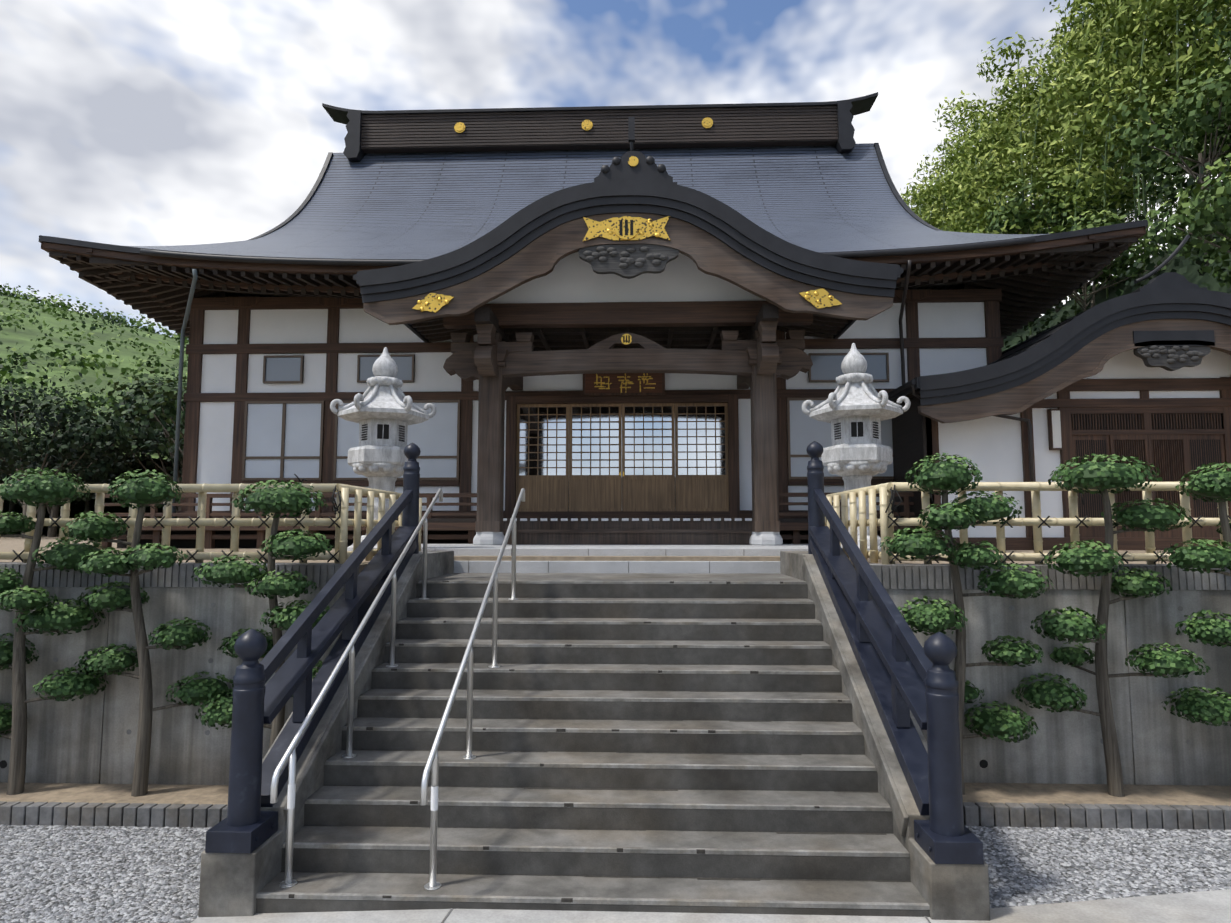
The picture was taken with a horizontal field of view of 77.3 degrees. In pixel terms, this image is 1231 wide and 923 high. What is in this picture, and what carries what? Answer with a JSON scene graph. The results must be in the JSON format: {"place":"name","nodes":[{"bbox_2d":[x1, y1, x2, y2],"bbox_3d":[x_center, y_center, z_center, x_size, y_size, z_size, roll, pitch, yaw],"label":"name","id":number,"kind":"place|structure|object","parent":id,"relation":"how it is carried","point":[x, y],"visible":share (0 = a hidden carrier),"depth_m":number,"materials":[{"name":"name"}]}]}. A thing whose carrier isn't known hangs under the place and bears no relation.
{"place":"outdoors","nodes":[
{"label":"outdoors","id":0,"kind":"place"},
{"bbox_2d":[0,296,187,533],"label":"hill","id":1,"kind":"structure","parent":0,"point":[10,337],"depth_m":84.40,"materials":[{"name":"green plant"}]},
{"bbox_2d":[0,283,188,407],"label":"hill grass tufts","id":2,"kind":"object","parent":1,"relation":"on","point":[30,376],"visible":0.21,"depth_m":82.32,"materials":[{"name":"green plant"}]},
{"bbox_2d":[0,534,1174,573],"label":"terrace","id":3,"kind":"structure","parent":0,"point":[10,544],"depth_m":9.19,"materials":[{"name":"stone"}]},
{"bbox_2d":[0,345,187,538],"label":"tree wood","id":4,"kind":"object","parent":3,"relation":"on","point":[142,426],"visible":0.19,"depth_m":29.44,"materials":[{"name":"green plant"}]},
{"bbox_2d":[330,347,435,550],"bbox_3d":[-2.948,-0.149,9.755,1.235,2.660,1.271,0,-5,2],"label":"stone lantern","id":5,"kind":"object","parent":3,"relation":"on","point":[383,411],"visible":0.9,"depth_m":9.54,"materials":[{"name":"stone"}]},
{"bbox_2d":[101,492,916,548],"bbox_3d":[-0.748,1.299,17.523,16.104,1.260,9.320,0,-5,2],"label":"veranda","id":6,"kind":"object","parent":3,"relation":"on","point":[462,531],"visible":0.1,"depth_m":13.13,"materials":[{"name":"brown wood"}]},
{"bbox_2d":[421,544,807,572],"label":"granite steps","id":7,"kind":"structure","parent":3,"relation":"on","point":[622,566],"depth_m":9.37,"materials":[{"name":"grey stone"}]},
{"bbox_2d":[468,549,709,572],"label":"stone joints","id":8,"kind":"object","parent":7,"relation":"attached to","point":[588,555],"visible":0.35,"depth_m":9.10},
{"bbox_2d":[503,518,751,544],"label":"wooden hall steps","id":9,"kind":"structure","parent":7,"relation":"on","point":[639,531],"depth_m":12.13,"materials":[{"name":"brown wood"}]},
{"bbox_2d":[443,301,812,390],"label":"porch beams","id":10,"kind":"structure","parent":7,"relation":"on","point":[490,350],"depth_m":11.70,"materials":[{"name":"brown wood"}]},
{"bbox_2d":[473,364,782,545],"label":"porch pillars","id":11,"kind":"structure","parent":7,"relation":"on","point":[489,528],"depth_m":11.48,"materials":[{"name":"brown wood"}]},
{"bbox_2d":[802,343,910,551],"bbox_3d":[2.988,-0.168,9.544,1.271,2.660,1.235,0,-5,2],"label":"stone lantern","id":12,"kind":"object","parent":3,"relation":"on","point":[855,408],"visible":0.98,"depth_m":9.34,"materials":[{"name":"stone"}]},
{"bbox_2d":[938,390,1219,536],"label":"annex walls","id":13,"kind":"structure","parent":3,"relation":"on","point":[990,447],"depth_m":12.34,"materials":[{"name":"white paint"}]},
{"bbox_2d":[195,302,986,510],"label":"hall walls","id":14,"kind":"structure","parent":0,"point":[935,320],"depth_m":14.30,"materials":[{"name":"white paint"}]},
{"bbox_2d":[242,353,893,479],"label":"windows","id":15,"kind":"structure","parent":14,"relation":"in","point":[282,440],"depth_m":14.21,"materials":[{"name":"grey glass"}]},
{"bbox_2d":[129,143,1045,296],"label":"hall roof","id":16,"kind":"structure","parent":14,"relation":"on","point":[819,199],"depth_m":17.44,"materials":[{"name":"grey tile"}]},
{"bbox_2d":[49,234,1136,338],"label":"eave rafters","id":17,"kind":"object","parent":16,"relation":"attached to","point":[1025,282],"visible":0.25,"depth_m":13.43,"materials":[{"name":"brown wood"}]},
{"bbox_2d":[38,220,1147,329],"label":"hall roof eaves","id":18,"kind":"object","parent":16,"relation":"attached to","point":[1137,229],"visible":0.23,"depth_m":12.62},
{"bbox_2d":[140,237,1035,517],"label":"hall gutter pipes","id":19,"kind":"object","parent":18,"relation":"attached to","point":[398,263],"visible":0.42,"depth_m":12.51,"materials":[{"name":"brown metal"}]},
{"bbox_2d":[249,143,941,239],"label":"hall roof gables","id":20,"kind":"object","parent":16,"relation":"attached to","point":[900,200],"visible":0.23,"depth_m":17.50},
{"bbox_2d":[353,180,903,342],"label":"porch roof","id":21,"kind":"structure","parent":16,"relation":"attached to","point":[553,210],"depth_m":10.86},
{"bbox_2d":[486,252,765,303],"bbox_3d":[0.171,-2.829,11.872,6.000,1.164,0.001,0,-5,2],"label":"gable panel","id":22,"kind":"object","parent":21,"relation":"attached to","point":[573,278],"visible":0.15,"depth_m":11.86,"materials":[{"name":"white paint"}]},
{"bbox_2d":[363,213,892,324],"bbox_3d":[0.137,-2.751,10.917,7.462,1.570,0.110,0,-5,2],"label":"bargeboard","id":23,"kind":"object","parent":21,"relation":"attached to","point":[703,250],"visible":0.88,"depth_m":10.90,"materials":[{"name":"brown wood"}]},
{"bbox_2d":[412,216,841,312],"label":"gilded gable ornaments","id":24,"kind":"object","parent":23,"relation":"attached to","point":[628,261],"visible":1,"depth_m":10.88},
{"bbox_2d":[384,205,875,341],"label":"porch rafters","id":25,"kind":"object","parent":21,"relation":"attached to","point":[435,329],"visible":0.08,"depth_m":13.52,"materials":[{"name":"brown wood"}]},
{"bbox_2d":[594,117,676,183],"bbox_3d":[0.315,-4.314,12.688,1.240,1.220,3.470,0,-5,2],"label":"ridge-end ornament","id":26,"kind":"object","parent":21,"relation":"on","point":[631,164],"visible":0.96,"depth_m":10.97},
{"bbox_2d":[177,289,1003,518],"bbox_3d":[-0.379,-0.659,18.192,15.122,4.200,8.310,0,-5,2],"label":"timber frame","id":27,"kind":"object","parent":14,"relation":"attached to","point":[992,342],"visible":0.42,"depth_m":14.23,"materials":[{"name":"brown wood"}]},
{"bbox_2d":[322,92,877,161],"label":"roof ridge","id":28,"kind":"structure","parent":0,"point":[829,123],"depth_m":18.63,"materials":[{"name":"black tile"}]},
{"bbox_2d":[0,0,1229,336],"label":"sky","id":29,"kind":"structure","parent":0,"point":[123,122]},
{"bbox_2d":[505,395,739,517],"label":"entrance doors","id":30,"kind":"structure","parent":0,"point":[581,456],"depth_m":13.98,"materials":[{"name":"brown wood"}]},
{"bbox_2d":[583,373,664,395],"bbox_3d":[0.153,-1.411,14.056,1.490,0.450,0.240,0,-5,2],"label":"name plaque","id":31,"kind":"object","parent":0,"point":[623,384],"visible":1,"depth_m":13.95,"materials":[{"name":"brown wood"}]},
{"bbox_2d":[504,326,750,350],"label":"porch ceiling","id":32,"kind":"structure","parent":0,"point":[550,339],"depth_m":12.62,"materials":[{"name":"brown wood"}]},
{"bbox_2d":[192,889,1230,922],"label":"pavement","id":33,"kind":"structure","parent":0,"point":[1213,906],"depth_m":4.35,"materials":[{"name":"grey concrete"}]},
{"bbox_2d":[256,573,929,916],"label":"stairs","id":34,"kind":"structure","parent":33,"relation":"on","point":[672,742],"depth_m":5.38,"materials":[{"name":"concrete"}]},
{"bbox_2d":[270,488,524,889],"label":"stair handrails","id":35,"kind":"object","parent":34,"relation":"on","point":[432,762],"visible":1,"depth_m":5.52,"materials":[{"name":"silver metal"}]},
{"bbox_2d":[198,551,989,920],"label":"stair stringers","id":36,"kind":"object","parent":34,"relation":"on","point":[232,883],"visible":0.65,"depth_m":5.08,"materials":[{"name":"grey concrete"}]},
{"bbox_2d":[205,441,983,864],"bbox_3d":[-0.098,1.032,6.224,4.445,2.779,3.455,0,-5,2],"label":"stair railing","id":37,"kind":"object","parent":36,"relation":"on","point":[905,673],"visible":1,"depth_m":5.21,"materials":[{"name":"metal"}]},
{"bbox_2d":[0,587,1230,785],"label":"retaining wall","id":38,"kind":"structure","parent":33,"relation":"on","point":[89,739],"depth_m":6.39,"materials":[{"name":"concrete"}]},
{"bbox_2d":[0,760,987,767],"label":"wall weep holes","id":39,"kind":"object","parent":38,"relation":"attached to","point":[982,763],"depth_m":6.29,"materials":[{"name":"black"}]},
{"bbox_2d":[0,562,1230,589],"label":"wall cap","id":40,"kind":"object","parent":38,"relation":"on","point":[905,576],"visible":0.52,"depth_m":6.44,"materials":[{"name":"concrete"}]},
{"bbox_2d":[0,474,1230,564],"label":"bamboo fence","id":41,"kind":"object","parent":40,"relation":"on","point":[886,522],"visible":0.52,"depth_m":6.82,"materials":[{"name":"beige wood"}]},
{"bbox_2d":[48,602,1191,744],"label":"wall tie marks","id":42,"kind":"object","parent":38,"relation":"attached to","point":[1011,608],"depth_m":6.54,"materials":[{"name":"concrete"}]},
{"bbox_2d":[0,825,1230,922],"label":"gravel","id":43,"kind":"structure","parent":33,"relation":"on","point":[137,871],"depth_m":5.05,"materials":[{"name":"grey gravel"}]},
{"bbox_2d":[0,824,1230,922],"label":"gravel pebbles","id":44,"kind":"object","parent":43,"relation":"on","point":[1099,883],"visible":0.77,"depth_m":5.08,"materials":[{"name":"grey gravel"}]},
{"bbox_2d":[0,801,1230,829],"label":"edging kerb","id":45,"kind":"structure","parent":33,"relation":"on","point":[1137,816],"depth_m":5.71,"materials":[{"name":"grey concrete"}]},
{"bbox_2d":[0,782,1230,805],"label":"planting soil","id":46,"kind":"structure","parent":33,"relation":"on","point":[1033,793],"depth_m":6.13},
{"bbox_2d":[0,467,115,794],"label":"pruned tree","id":47,"kind":"object","parent":46,"relation":"on","point":[24,599],"visible":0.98,"depth_m":6.38,"materials":[{"name":"green plant"}]},
{"bbox_2d":[61,469,233,796],"bbox_3d":[-3.857,1.386,6.356,1.324,2.657,0.912,0,-5,2],"label":"pruned tree","id":48,"kind":"object","parent":46,"relation":"on","point":[142,492],"visible":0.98,"depth_m":6.32,"materials":[{"name":"green plant"}]},
{"bbox_2d":[191,479,333,748],"bbox_3d":[-2.814,1.427,6.311,1.305,2.568,0.777,-1,-5,13],"label":"pruned tree","id":49,"kind":"object","parent":46,"relation":"on","point":[278,501],"visible":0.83,"depth_m":6.20,"materials":[{"name":"green plant"}]},
{"bbox_2d":[879,453,1053,794],"bbox_3d":[2.693,1.265,6.141,1.357,2.680,0.954,0,-5,2],"label":"pruned tree","id":50,"kind":"object","parent":46,"relation":"on","point":[951,474],"visible":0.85,"depth_m":5.99,"materials":[{"name":"green plant"}]},
{"bbox_2d":[1011,453,1210,796],"bbox_3d":[3.874,1.268,6.100,1.360,2.667,0.920,0,-5,2],"label":"pruned tree","id":51,"kind":"object","parent":46,"relation":"on","point":[1085,560],"visible":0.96,"depth_m":6.01,"materials":[{"name":"green plant"}]},
{"bbox_2d":[1157,462,1230,725],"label":"pruned tree","id":52,"kind":"object","parent":46,"relation":"on","point":[1197,704],"visible":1,"depth_m":5.95,"materials":[{"name":"green plant"}]},
{"bbox_2d":[441,908,930,922],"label":"pavement joints","id":53,"kind":"object","parent":33,"relation":"on","point":[443,920],"visible":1,"depth_m":4.31,"materials":[{"name":"grey concrete"}]},
{"bbox_2d":[911,385,1033,549],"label":"annex gutter pipes","id":54,"kind":"object","parent":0,"point":[1030,445],"visible":0.35,"depth_m":12.18,"materials":[{"name":"brown metal"}]},
{"bbox_2d":[892,377,1230,549],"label":"annex timber frame","id":55,"kind":"object","parent":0,"point":[915,435],"visible":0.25,"depth_m":12.29,"materials":[{"name":"brown wood"}]},
{"bbox_2d":[888,289,1230,405],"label":"annex roof","id":56,"kind":"structure","parent":55,"relation":"on","point":[1035,356],"depth_m":11.71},
{"bbox_2d":[894,311,1211,403],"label":"annex rafters","id":57,"kind":"object","parent":56,"relation":"attached to","point":[910,396],"depth_m":12.57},
{"bbox_2d":[918,319,1230,423],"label":"bargeboard","id":58,"kind":"object","parent":56,"relation":"attached to","point":[1093,357],"visible":0.79,"depth_m":11.77,"materials":[{"name":"brown wood"}]},
{"bbox_2d":[1129,235,1214,370],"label":"annex ornaments","id":59,"kind":"object","parent":56,"relation":"attached to","point":[1168,357],"visible":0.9,"depth_m":11.74},
{"bbox_2d":[1047,407,1228,537],"bbox_3d":[8.305,0.199,12.188,2.736,2.140,0.130,0,-5,2],"label":"annex door","id":60,"kind":"structure","parent":55,"relation":"in","point":[1173,444],"depth_m":12.23,"materials":[{"name":"brown wood"}]},
{"bbox_2d":[954,349,1230,394],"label":"gable wall","id":61,"kind":"structure","parent":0,"point":[1128,364],"depth_m":12.33,"materials":[{"name":"white paint"}]},
{"bbox_2d":[1002,235,1230,351],"bbox_3d":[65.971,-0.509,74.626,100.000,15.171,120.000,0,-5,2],"label":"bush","id":62,"kind":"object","parent":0,"point":[1191,275],"depth_m":26.29,"materials":[{"name":"green plant"}]},
{"bbox_2d":[900,0,1230,335],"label":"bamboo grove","id":63,"kind":"object","parent":62,"relation":"on","point":[1114,58],"visible":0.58,"depth_m":31.61,"materials":[{"name":"green plant"}]},
{"bbox_2d":[981,0,1230,313],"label":"bank trees","id":64,"kind":"object","parent":62,"relation":"on","point":[1213,130],"visible":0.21,"depth_m":22.74,"materials":[{"name":"green plant"}]},
{"bbox_2d":[1004,147,1230,347],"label":"shrubs","id":65,"kind":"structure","parent":62,"relation":"on","point":[1118,292],"depth_m":24.97,"materials":[{"name":"green plant"}]}
]}

